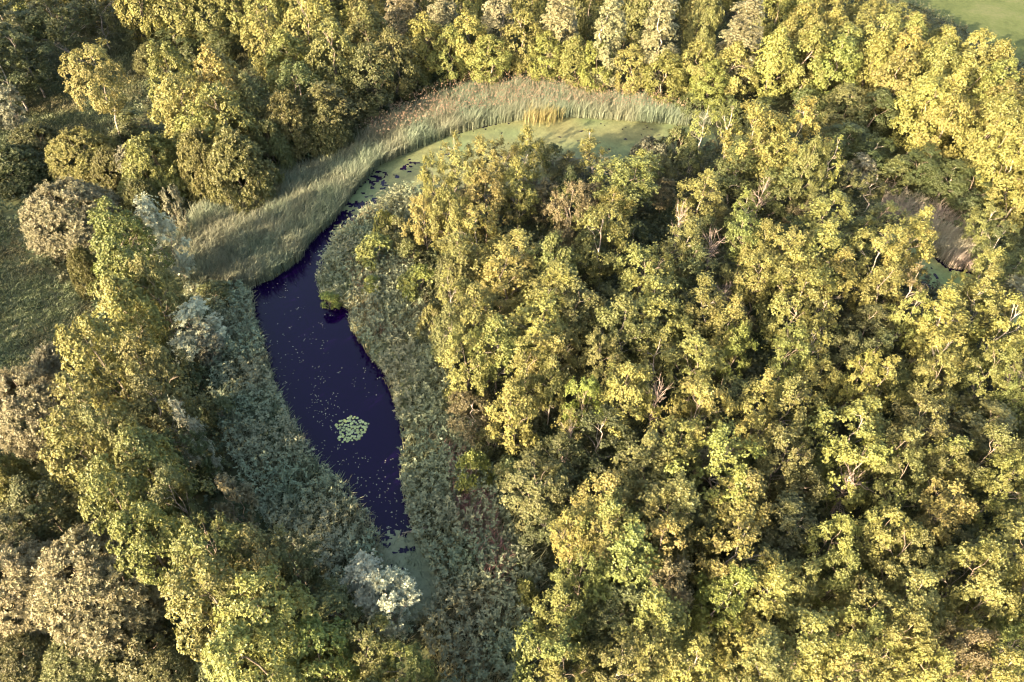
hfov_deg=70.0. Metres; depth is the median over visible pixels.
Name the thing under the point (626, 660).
alder tree
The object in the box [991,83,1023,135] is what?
maple tree
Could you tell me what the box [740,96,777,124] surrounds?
shrub
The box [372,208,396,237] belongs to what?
shrub
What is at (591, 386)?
alder tree
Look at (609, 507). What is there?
alder tree
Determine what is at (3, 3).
maple tree
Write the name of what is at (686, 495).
alder tree
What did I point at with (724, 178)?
alder tree
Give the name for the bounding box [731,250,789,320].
alder tree
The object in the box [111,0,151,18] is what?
maple tree
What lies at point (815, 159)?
alder tree
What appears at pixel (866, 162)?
grey willow
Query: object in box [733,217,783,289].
alder tree
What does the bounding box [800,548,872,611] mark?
alder tree
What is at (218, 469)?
shrub
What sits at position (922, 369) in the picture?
alder tree
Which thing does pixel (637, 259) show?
alder tree
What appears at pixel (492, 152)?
alder tree
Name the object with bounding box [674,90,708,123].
shrub
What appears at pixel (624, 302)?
alder tree
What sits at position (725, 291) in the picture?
dead tree
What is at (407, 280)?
shrub
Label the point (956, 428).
alder tree
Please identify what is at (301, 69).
maple tree
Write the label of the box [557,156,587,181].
shrub
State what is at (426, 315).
shrub
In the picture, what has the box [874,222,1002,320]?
ditch water
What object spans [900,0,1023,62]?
pasture
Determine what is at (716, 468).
alder tree
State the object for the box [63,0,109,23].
maple tree
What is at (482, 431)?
shrub
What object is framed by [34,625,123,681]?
willow bush
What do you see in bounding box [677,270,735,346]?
alder tree
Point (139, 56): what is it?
willow bush
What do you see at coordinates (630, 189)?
alder tree
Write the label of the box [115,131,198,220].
willow bush
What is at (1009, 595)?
alder tree
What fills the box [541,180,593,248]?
alder tree
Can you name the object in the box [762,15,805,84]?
maple tree
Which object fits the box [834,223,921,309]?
alder tree
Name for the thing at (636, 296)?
alder tree
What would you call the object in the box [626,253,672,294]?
alder tree
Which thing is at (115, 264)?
maple tree
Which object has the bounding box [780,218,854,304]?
alder tree
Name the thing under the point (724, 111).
slender tree
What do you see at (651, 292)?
alder tree
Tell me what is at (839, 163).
slender tree
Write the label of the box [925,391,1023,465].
alder tree
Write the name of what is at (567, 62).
maple tree
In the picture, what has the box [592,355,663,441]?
alder tree
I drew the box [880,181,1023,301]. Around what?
reddish reeds
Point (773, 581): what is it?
alder tree
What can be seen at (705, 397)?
alder tree
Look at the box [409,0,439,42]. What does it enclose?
maple tree
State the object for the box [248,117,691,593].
pond water
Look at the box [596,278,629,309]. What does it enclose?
alder tree
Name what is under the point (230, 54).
shrub
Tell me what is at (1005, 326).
alder tree
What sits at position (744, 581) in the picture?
alder tree
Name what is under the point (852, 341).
alder tree
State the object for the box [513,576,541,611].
shrub
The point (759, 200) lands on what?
dead tree
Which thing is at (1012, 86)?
maple tree
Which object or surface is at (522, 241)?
alder tree
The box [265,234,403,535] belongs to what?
floating leaves
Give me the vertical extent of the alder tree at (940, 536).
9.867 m
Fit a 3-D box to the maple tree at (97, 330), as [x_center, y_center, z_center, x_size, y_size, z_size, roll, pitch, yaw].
[-31.264,2.549,57.108,5.589,12.518,6.633,-22,52,-19]
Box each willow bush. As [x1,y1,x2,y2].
[0,141,51,199]
[0,361,95,464]
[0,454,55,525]
[0,531,85,638]
[0,629,68,681]
[7,121,70,170]
[17,174,131,265]
[24,511,182,661]
[29,340,105,408]
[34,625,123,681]
[43,124,120,185]
[66,243,105,299]
[89,146,125,191]
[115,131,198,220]
[119,177,173,228]
[131,41,177,77]
[131,645,200,681]
[175,123,236,208]
[201,124,284,219]
[252,117,295,172]
[263,88,321,163]
[301,97,355,160]
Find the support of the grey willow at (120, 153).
on the ground at (232, 472)
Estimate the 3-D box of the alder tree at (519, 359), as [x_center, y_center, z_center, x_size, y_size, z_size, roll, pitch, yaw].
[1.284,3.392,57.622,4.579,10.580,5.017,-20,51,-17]
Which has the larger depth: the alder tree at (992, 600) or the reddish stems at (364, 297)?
the reddish stems at (364, 297)
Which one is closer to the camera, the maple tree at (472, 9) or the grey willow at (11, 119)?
the grey willow at (11, 119)
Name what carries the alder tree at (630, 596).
on the ground at (232, 472)
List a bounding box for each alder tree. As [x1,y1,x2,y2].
[0,0,48,67]
[0,22,62,97]
[0,38,51,110]
[0,500,59,579]
[1,471,89,541]
[13,0,102,63]
[48,364,148,465]
[56,0,136,48]
[71,396,164,488]
[100,325,196,426]
[110,16,156,47]
[122,372,209,451]
[124,248,193,332]
[133,458,214,545]
[142,24,201,51]
[152,421,214,493]
[163,510,254,620]
[194,20,239,52]
[227,521,311,608]
[267,529,321,587]
[296,574,363,643]
[302,79,368,134]
[333,609,397,681]
[364,639,436,681]
[400,190,444,256]
[415,149,458,220]
[423,184,482,255]
[426,252,467,302]
[428,301,469,366]
[435,229,488,295]
[435,323,501,408]
[439,148,493,211]
[439,200,517,275]
[440,212,464,238]
[445,385,500,445]
[447,280,498,360]
[448,276,484,314]
[450,188,487,228]
[458,165,521,243]
[462,313,521,395]
[463,132,531,207]
[468,246,540,327]
[482,378,541,456]
[484,225,527,269]
[486,225,541,293]
[490,448,571,538]
[492,329,555,419]
[498,156,541,228]
[501,286,569,377]
[506,258,588,337]
[508,124,553,181]
[508,615,585,681]
[510,178,546,212]
[517,494,566,545]
[520,428,586,486]
[523,323,584,390]
[524,230,583,298]
[527,177,563,228]
[530,458,593,511]
[530,577,592,646]
[531,353,572,424]
[533,633,598,681]
[536,228,577,266]
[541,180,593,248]
[543,148,582,184]
[544,184,592,229]
[545,504,595,574]
[548,546,605,615]
[550,276,607,353]
[554,165,587,211]
[560,374,603,434]
[562,291,602,328]
[566,226,610,276]
[567,394,638,489]
[569,628,657,681]
[570,202,637,287]
[570,467,638,540]
[571,487,649,574]
[575,325,625,398]
[579,182,606,211]
[579,581,652,673]
[581,519,662,626]
[584,292,664,374]
[586,185,636,248]
[586,515,628,579]
[589,151,662,221]
[589,298,632,343]
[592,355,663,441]
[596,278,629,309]
[602,167,627,201]
[608,239,682,316]
[610,375,659,417]
[610,425,687,509]
[615,582,694,681]
[617,466,709,562]
[619,219,652,257]
[621,148,664,207]
[621,273,694,360]
[624,510,691,591]
[625,291,666,339]
[625,619,686,681]
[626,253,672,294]
[635,152,676,192]
[638,485,705,561]
[645,216,709,282]
[645,414,706,478]
[645,555,694,619]
[647,178,679,213]
[659,327,729,404]
[659,371,735,446]
[659,631,725,681]
[660,242,720,299]
[661,288,705,338]
[664,417,766,521]
[669,495,732,559]
[669,504,786,598]
[672,166,723,226]
[675,136,705,176]
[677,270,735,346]
[687,431,749,485]
[687,561,756,637]
[696,214,720,249]
[696,464,778,544]
[701,198,735,235]
[701,292,754,371]
[709,260,741,299]
[709,612,785,681]
[711,320,759,384]
[711,557,793,638]
[713,134,763,203]
[715,375,760,420]
[718,96,790,188]
[718,301,758,343]
[720,207,764,274]
[720,633,796,681]
[724,537,786,597]
[730,406,779,470]
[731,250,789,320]
[732,366,782,435]
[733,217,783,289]
[740,146,764,180]
[740,166,809,219]
[745,369,828,459]
[746,222,815,299]
[747,110,802,202]
[748,489,831,571]
[752,262,839,357]
[752,422,816,503]
[762,553,822,621]
[763,462,835,527]
[764,96,834,183]
[764,240,832,304]
[766,321,817,402]
[769,597,860,681]
[775,212,810,247]
[776,134,833,214]
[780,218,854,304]
[782,199,822,231]
[787,355,841,417]
[788,296,832,338]
[791,183,835,228]
[791,189,867,260]
[794,512,864,581]
[799,392,904,492]
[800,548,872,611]
[805,429,909,511]
[807,246,859,313]
[808,637,881,681]
[814,120,885,159]
[815,601,899,681]
[816,330,869,387]
[820,87,859,122]
[822,132,849,170]
[827,348,883,426]
[828,162,861,198]
[828,570,910,639]
[829,496,920,579]
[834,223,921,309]
[837,303,899,360]
[837,326,908,383]
[839,215,883,260]
[844,603,940,681]
[845,250,881,283]
[845,261,910,329]
[850,199,910,251]
[851,354,905,429]
[852,131,895,171]
[855,511,928,578]
[857,521,936,603]
[858,417,927,488]
[859,444,929,524]
[864,366,913,415]
[865,560,957,658]
[871,287,937,357]
[879,217,935,288]
[880,644,966,681]
[881,204,939,265]
[887,388,952,461]
[895,306,941,343]
[895,349,963,422]
[897,141,949,191]
[899,440,976,508]
[902,282,975,373]
[905,413,968,458]
[906,330,970,403]
[908,351,965,394]
[909,434,975,495]
[909,492,978,549]
[912,473,981,553]
[914,617,1003,681]
[915,523,1007,597]
[916,535,1023,629]
[919,158,975,200]
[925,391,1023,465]
[935,265,1006,342]
[937,569,1021,639]
[941,640,1023,681]
[942,166,1001,212]
[942,343,1023,415]
[947,245,1009,319]
[950,417,1023,489]
[956,290,1023,374]
[961,200,1008,249]
[963,449,1023,534]
[968,220,1023,276]
[972,291,1014,329]
[973,505,1023,588]
[974,613,1023,680]
[975,474,1023,539]
[977,375,1023,434]
[979,567,1023,641]
[984,303,1023,355]
[985,247,1023,290]
[985,439,1023,496]
[989,329,1023,396]
[1001,378,1023,418]
[1001,568,1023,621]
[1010,400,1023,440]
[1014,615,1023,650]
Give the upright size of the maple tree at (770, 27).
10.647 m
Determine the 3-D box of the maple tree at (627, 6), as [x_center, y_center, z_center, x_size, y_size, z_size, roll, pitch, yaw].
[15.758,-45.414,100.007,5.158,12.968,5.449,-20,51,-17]
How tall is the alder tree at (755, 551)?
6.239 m
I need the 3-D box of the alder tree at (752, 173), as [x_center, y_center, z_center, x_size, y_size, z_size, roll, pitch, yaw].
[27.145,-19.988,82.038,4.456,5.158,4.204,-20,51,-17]
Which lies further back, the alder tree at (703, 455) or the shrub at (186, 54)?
the shrub at (186, 54)
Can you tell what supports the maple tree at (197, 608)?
on the ground at (232, 472)
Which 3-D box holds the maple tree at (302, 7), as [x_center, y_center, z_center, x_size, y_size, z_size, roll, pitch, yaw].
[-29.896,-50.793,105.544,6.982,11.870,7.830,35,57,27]
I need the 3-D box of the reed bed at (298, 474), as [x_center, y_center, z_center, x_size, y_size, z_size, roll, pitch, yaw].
[-19.491,7.131,59.911,8.055,1.612,42.805,-24,52,-20]
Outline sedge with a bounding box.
[381,531,435,621]
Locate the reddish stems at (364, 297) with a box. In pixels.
[345,257,383,334]
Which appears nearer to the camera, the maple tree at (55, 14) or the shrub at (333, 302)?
the shrub at (333, 302)
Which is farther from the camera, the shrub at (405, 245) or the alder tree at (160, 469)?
the shrub at (405, 245)
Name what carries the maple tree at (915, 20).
on the ground at (232, 472)
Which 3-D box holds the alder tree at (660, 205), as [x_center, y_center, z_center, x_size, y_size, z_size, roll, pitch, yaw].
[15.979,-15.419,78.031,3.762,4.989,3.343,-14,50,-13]
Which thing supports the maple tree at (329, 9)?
on the ground at (232, 472)
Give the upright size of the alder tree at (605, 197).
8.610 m
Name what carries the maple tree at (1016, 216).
on the ground at (232, 472)
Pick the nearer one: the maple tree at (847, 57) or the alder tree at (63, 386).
the alder tree at (63, 386)
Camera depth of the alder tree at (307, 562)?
47.70 m
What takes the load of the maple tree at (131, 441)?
on the ground at (232, 472)
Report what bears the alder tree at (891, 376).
on the ground at (232, 472)
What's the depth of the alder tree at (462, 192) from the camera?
74.95 m
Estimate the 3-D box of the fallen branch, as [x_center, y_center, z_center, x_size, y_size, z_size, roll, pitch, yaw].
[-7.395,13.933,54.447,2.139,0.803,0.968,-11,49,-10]
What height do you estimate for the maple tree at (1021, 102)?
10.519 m
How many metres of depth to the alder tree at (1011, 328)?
63.34 m
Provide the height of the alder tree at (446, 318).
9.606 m
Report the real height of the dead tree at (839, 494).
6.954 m
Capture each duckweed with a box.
[333,117,717,240]
[370,530,442,620]
[881,224,1023,344]
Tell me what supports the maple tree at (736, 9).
on the ground at (232, 472)
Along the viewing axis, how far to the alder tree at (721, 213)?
74.37 m
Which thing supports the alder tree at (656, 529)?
on the ground at (232, 472)
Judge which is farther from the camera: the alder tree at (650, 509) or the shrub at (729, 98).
the shrub at (729, 98)
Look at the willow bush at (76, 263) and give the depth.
68.69 m
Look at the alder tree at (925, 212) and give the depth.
66.95 m
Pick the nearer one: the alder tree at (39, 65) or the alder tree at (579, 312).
the alder tree at (579, 312)
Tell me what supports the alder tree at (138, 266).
on the ground at (232, 472)
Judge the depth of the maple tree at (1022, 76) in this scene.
85.40 m
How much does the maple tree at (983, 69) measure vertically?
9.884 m
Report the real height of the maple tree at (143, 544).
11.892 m
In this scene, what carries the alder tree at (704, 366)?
on the ground at (232, 472)
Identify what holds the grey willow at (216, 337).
on the ground at (232, 472)
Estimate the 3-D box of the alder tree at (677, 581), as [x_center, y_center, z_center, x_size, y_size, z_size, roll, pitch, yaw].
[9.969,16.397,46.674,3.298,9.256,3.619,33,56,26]
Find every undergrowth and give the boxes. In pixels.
[0,0,1023,681]
[410,136,1023,681]
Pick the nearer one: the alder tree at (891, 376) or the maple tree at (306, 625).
the maple tree at (306, 625)
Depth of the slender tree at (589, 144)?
77.81 m
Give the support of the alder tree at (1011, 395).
on the ground at (232, 472)
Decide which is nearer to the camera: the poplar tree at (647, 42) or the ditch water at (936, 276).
the ditch water at (936, 276)
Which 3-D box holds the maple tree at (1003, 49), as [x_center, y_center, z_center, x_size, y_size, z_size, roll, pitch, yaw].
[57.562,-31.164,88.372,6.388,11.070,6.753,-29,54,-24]
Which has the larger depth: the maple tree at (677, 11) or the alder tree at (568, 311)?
the maple tree at (677, 11)
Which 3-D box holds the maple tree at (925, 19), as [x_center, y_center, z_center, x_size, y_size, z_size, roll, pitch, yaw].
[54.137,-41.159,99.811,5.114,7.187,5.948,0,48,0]
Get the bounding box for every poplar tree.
[382,0,420,61]
[425,0,457,58]
[480,0,516,68]
[536,0,578,77]
[587,0,626,91]
[635,0,680,93]
[703,0,764,90]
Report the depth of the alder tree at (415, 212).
70.75 m
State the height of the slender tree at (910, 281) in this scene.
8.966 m
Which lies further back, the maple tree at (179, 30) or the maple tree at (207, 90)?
the maple tree at (179, 30)
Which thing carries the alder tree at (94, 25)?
on the ground at (232, 472)
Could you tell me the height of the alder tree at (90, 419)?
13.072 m
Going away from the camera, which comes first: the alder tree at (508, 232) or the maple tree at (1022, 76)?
the alder tree at (508, 232)
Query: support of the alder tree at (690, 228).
on the ground at (232, 472)
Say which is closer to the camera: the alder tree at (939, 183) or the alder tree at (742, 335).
the alder tree at (742, 335)
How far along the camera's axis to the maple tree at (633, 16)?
97.67 m
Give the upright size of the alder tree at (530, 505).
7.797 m
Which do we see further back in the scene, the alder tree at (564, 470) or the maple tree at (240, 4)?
the maple tree at (240, 4)
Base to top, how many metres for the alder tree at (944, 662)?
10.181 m
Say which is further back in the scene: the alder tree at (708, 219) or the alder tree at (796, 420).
the alder tree at (708, 219)
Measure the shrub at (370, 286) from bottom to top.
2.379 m
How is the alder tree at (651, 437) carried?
on the ground at (232, 472)
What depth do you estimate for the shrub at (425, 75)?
95.76 m
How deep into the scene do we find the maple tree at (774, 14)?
97.92 m
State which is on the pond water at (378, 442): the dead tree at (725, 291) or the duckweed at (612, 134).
the duckweed at (612, 134)
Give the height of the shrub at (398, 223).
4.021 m
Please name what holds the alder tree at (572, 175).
on the ground at (232, 472)
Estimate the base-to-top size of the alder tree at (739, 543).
10.943 m
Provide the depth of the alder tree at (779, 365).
57.26 m
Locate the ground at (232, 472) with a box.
[0,0,1023,681]
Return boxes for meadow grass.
[0,39,248,148]
[0,210,96,377]
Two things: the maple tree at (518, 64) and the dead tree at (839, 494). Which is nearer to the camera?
the dead tree at (839, 494)
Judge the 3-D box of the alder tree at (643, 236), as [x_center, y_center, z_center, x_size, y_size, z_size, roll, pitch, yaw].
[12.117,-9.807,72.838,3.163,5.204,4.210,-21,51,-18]
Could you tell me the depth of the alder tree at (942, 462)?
50.90 m
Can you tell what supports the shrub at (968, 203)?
on the ground at (232, 472)
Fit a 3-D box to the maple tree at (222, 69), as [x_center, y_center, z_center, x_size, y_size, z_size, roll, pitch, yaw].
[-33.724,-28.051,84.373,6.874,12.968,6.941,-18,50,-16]
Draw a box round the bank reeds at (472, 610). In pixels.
[316,183,548,681]
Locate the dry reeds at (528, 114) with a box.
[522,98,565,125]
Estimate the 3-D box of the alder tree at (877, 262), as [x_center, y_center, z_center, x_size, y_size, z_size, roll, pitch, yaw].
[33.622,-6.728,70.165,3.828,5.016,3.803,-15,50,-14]
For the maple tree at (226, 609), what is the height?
11.892 m
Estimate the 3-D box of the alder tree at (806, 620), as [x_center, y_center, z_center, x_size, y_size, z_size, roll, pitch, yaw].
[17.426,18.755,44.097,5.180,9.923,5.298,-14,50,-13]
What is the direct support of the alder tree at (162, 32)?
on the ground at (232, 472)
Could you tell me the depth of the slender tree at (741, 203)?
71.74 m
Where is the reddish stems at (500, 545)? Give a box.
[443,438,515,596]
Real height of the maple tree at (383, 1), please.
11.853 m
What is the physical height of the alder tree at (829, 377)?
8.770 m
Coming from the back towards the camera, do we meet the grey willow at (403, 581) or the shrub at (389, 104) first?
the shrub at (389, 104)
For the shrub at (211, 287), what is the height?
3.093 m
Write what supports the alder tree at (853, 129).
on the ground at (232, 472)
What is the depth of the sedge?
52.40 m
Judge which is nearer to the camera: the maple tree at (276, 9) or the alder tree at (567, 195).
the alder tree at (567, 195)
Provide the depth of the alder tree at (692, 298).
63.77 m
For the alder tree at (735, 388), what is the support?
on the ground at (232, 472)
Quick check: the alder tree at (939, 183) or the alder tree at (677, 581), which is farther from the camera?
the alder tree at (939, 183)
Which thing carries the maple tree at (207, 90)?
on the ground at (232, 472)
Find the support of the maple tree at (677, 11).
on the ground at (232, 472)
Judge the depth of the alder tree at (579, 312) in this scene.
64.65 m
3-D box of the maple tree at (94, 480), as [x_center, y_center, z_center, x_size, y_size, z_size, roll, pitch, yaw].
[-25.342,11.969,48.626,5.550,12.518,5.150,-3,48,-2]
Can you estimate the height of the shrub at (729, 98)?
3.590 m
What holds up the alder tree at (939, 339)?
on the ground at (232, 472)
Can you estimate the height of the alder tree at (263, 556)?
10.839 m
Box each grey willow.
[0,82,35,139]
[111,145,149,179]
[131,191,195,283]
[159,183,194,237]
[167,295,229,364]
[167,395,223,475]
[195,325,225,366]
[209,472,261,528]
[339,548,393,621]
[367,564,422,640]
[841,152,877,184]
[995,270,1023,315]
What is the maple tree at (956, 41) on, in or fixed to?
on the ground at (232, 472)
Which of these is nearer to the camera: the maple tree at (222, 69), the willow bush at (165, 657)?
the willow bush at (165, 657)
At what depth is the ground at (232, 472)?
67.71 m
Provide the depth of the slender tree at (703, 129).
83.11 m
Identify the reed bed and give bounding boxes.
[171,72,710,288]
[185,279,416,642]
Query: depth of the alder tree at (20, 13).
95.22 m
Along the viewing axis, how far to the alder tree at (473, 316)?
59.75 m
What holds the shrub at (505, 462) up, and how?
on the ground at (232, 472)
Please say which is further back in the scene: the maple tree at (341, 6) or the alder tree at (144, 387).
the maple tree at (341, 6)
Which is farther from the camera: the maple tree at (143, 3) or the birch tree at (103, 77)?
the maple tree at (143, 3)
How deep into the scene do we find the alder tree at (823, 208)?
69.52 m
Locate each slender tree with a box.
[436,129,472,191]
[436,264,464,322]
[550,406,582,462]
[576,127,611,187]
[636,329,676,383]
[686,97,718,153]
[712,101,743,173]
[730,185,762,238]
[799,324,835,389]
[810,295,844,359]
[811,134,847,196]
[853,171,888,216]
[890,259,928,322]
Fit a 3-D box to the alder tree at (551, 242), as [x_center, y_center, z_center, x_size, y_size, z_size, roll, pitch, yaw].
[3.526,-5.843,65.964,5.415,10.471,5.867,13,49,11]
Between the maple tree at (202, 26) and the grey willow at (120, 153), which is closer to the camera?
the grey willow at (120, 153)
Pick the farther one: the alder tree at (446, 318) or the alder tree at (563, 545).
the alder tree at (446, 318)
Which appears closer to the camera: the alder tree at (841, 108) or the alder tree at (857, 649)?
the alder tree at (857, 649)
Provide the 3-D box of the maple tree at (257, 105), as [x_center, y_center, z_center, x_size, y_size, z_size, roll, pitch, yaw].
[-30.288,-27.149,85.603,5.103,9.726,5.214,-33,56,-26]
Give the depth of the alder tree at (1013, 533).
45.77 m
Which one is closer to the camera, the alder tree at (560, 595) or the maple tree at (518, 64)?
the alder tree at (560, 595)
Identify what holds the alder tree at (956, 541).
on the ground at (232, 472)
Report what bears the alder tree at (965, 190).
on the ground at (232, 472)
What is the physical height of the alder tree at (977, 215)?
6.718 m
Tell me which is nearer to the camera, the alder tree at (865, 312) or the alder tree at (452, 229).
the alder tree at (865, 312)
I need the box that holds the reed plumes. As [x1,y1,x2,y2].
[355,69,687,132]
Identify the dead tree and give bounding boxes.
[559,419,583,461]
[643,374,672,427]
[671,199,687,252]
[696,228,728,284]
[712,280,732,303]
[750,177,772,226]
[822,466,872,519]
[993,363,1023,396]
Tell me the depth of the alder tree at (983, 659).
41.46 m
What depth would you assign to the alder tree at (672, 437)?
51.15 m
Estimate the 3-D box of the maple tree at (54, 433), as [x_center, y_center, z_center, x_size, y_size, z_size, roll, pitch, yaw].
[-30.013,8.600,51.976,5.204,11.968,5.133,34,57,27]
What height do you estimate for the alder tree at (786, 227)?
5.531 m
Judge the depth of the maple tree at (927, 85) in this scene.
82.62 m
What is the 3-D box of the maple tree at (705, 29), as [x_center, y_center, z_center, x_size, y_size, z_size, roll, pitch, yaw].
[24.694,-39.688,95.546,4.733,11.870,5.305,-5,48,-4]
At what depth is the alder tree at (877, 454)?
50.28 m
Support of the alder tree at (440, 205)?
on the ground at (232, 472)
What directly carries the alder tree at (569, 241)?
on the ground at (232, 472)
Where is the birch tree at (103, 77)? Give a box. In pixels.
[57,38,135,141]
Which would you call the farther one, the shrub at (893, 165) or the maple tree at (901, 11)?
the maple tree at (901, 11)
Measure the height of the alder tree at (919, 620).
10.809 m
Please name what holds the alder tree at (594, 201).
on the ground at (232, 472)
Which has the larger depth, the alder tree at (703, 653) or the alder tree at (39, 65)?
the alder tree at (39, 65)
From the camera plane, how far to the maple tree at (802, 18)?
95.25 m
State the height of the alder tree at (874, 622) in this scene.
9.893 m
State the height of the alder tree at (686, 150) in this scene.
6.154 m
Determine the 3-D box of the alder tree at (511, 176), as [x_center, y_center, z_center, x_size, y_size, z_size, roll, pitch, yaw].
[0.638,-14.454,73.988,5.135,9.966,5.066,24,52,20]
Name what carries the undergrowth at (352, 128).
on the ground at (232, 472)
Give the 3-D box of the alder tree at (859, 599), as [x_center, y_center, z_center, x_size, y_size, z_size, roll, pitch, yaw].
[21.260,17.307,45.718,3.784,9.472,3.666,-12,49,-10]
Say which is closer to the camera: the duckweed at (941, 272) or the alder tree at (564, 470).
the alder tree at (564, 470)
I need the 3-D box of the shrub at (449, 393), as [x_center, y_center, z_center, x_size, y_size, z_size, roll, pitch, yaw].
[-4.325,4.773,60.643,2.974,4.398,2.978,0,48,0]
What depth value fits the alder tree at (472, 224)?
67.89 m
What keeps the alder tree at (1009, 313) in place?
on the ground at (232, 472)
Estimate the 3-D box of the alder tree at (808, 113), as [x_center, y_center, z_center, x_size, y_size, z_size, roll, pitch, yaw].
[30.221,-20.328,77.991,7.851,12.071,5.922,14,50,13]
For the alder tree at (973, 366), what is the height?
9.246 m
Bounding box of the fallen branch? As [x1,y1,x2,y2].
[400,522,426,536]
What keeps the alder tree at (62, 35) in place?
on the ground at (232, 472)
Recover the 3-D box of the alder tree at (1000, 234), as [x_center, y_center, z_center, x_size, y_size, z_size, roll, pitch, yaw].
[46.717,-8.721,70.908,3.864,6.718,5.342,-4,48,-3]
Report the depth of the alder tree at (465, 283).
65.25 m
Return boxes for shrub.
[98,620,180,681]
[107,107,148,139]
[172,361,214,399]
[177,42,206,70]
[178,658,245,681]
[192,454,232,497]
[196,279,234,308]
[202,395,237,426]
[208,51,238,70]
[318,291,341,308]
[351,231,392,270]
[357,103,388,129]
[359,274,380,294]
[365,86,393,117]
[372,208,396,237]
[382,216,419,254]
[393,237,425,265]
[396,263,437,301]
[401,64,432,91]
[416,301,443,340]
[429,330,463,367]
[442,381,477,420]
[454,448,492,494]
[472,424,509,461]
[490,453,526,495]
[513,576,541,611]
[536,142,562,170]
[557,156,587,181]
[628,134,666,168]
[657,125,698,161]
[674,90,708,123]
[710,94,743,126]
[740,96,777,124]
[790,84,825,122]
[876,154,919,195]
[953,192,983,229]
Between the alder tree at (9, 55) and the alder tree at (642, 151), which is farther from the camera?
the alder tree at (9, 55)
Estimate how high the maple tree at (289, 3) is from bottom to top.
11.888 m
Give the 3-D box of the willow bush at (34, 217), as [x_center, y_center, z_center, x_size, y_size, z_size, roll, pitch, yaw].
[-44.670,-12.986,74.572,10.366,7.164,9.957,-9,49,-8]
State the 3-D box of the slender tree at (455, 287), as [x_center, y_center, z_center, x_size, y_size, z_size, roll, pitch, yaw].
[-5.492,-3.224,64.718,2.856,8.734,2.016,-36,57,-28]
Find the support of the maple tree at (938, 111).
on the ground at (232, 472)
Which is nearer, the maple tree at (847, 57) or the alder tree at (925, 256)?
the alder tree at (925, 256)
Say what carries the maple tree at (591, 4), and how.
on the ground at (232, 472)
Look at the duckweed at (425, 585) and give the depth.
53.05 m
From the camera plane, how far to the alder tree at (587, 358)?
57.40 m
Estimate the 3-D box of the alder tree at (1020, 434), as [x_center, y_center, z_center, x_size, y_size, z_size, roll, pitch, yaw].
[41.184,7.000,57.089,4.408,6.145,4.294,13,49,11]
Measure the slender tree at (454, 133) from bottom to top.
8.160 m
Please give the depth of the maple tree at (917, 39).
89.42 m
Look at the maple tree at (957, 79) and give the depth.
81.55 m
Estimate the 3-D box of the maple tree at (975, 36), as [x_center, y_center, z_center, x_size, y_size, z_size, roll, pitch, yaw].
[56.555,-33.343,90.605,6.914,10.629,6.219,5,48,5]
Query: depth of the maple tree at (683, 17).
100.08 m
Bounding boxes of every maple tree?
[0,0,11,19]
[3,0,43,11]
[26,0,73,19]
[35,405,126,505]
[53,311,155,426]
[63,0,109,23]
[76,453,178,565]
[86,195,174,283]
[86,237,174,332]
[89,272,169,368]
[105,499,196,595]
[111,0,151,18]
[112,0,168,42]
[112,423,199,528]
[140,0,179,20]
[145,0,206,46]
[145,40,201,129]
[147,71,227,143]
[157,552,275,664]
[171,101,231,174]
[177,0,240,45]
[186,40,252,134]
[194,80,261,159]
[201,613,306,681]
[209,0,256,51]
[210,0,245,15]
[210,563,326,674]
[231,71,270,136]
[239,1,285,82]
[242,0,294,41]
[258,0,288,16]
[263,27,318,94]
[273,59,326,125]
[274,0,326,39]
[276,613,361,681]
[277,0,338,70]
[287,0,331,19]
[303,0,353,52]
[304,16,361,102]
[324,0,358,19]
[339,0,390,84]
[343,0,387,44]
[347,41,398,108]
[356,676,377,681]
[363,0,404,26]
[367,26,422,102]
[402,11,453,73]
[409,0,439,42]
[426,23,472,87]
[449,7,490,81]
[451,0,484,41]
[465,34,512,84]
[477,0,517,18]
[494,7,544,79]
[512,0,547,14]
[512,0,550,40]
[522,30,563,86]
[551,33,600,89]
[567,0,607,44]
[577,39,617,93]
[584,0,601,8]
[605,0,648,46]
[608,42,646,98]
[626,0,667,48]
[639,49,688,104]
[669,37,718,94]
[671,0,689,18]
[677,0,723,41]
[680,0,724,66]
[687,58,730,110]
[692,0,735,20]
[710,41,759,100]
[724,0,743,18]
[738,0,784,42]
[746,25,795,98]
[749,0,798,60]
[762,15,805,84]
[777,0,826,53]
[780,24,834,105]
[781,1,829,67]
[785,14,832,93]
[801,0,847,33]
[802,6,851,64]
[809,21,866,91]
[809,33,862,100]
[813,0,842,12]
[819,81,874,134]
[835,7,881,64]
[842,0,888,24]
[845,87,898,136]
[846,1,883,40]
[849,29,894,95]
[854,12,901,83]
[862,48,923,117]
[869,12,904,52]
[869,25,932,92]
[877,11,930,81]
[878,1,912,38]
[888,76,960,154]
[895,63,945,136]
[900,38,963,115]
[902,10,931,49]
[912,92,975,161]
[915,26,963,93]
[916,67,971,146]
[922,24,960,70]
[943,46,989,112]
[950,27,1001,86]
[951,64,997,133]
[955,90,1023,168]
[958,56,1023,128]
[959,114,1023,189]
[964,37,1021,95]
[968,79,1022,141]
[973,131,1023,211]
[983,164,1023,233]
[987,120,1023,188]
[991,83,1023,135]
[993,96,1023,164]
[998,68,1023,90]
[1012,182,1023,215]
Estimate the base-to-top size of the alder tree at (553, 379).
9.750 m
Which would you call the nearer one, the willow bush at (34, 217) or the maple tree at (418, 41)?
the willow bush at (34, 217)
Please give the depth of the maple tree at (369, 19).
91.24 m
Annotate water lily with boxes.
[335,415,368,442]
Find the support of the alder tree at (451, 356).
on the ground at (232, 472)
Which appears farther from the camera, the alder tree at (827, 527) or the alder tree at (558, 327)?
the alder tree at (558, 327)
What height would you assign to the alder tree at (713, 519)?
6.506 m
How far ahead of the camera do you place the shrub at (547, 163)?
83.65 m

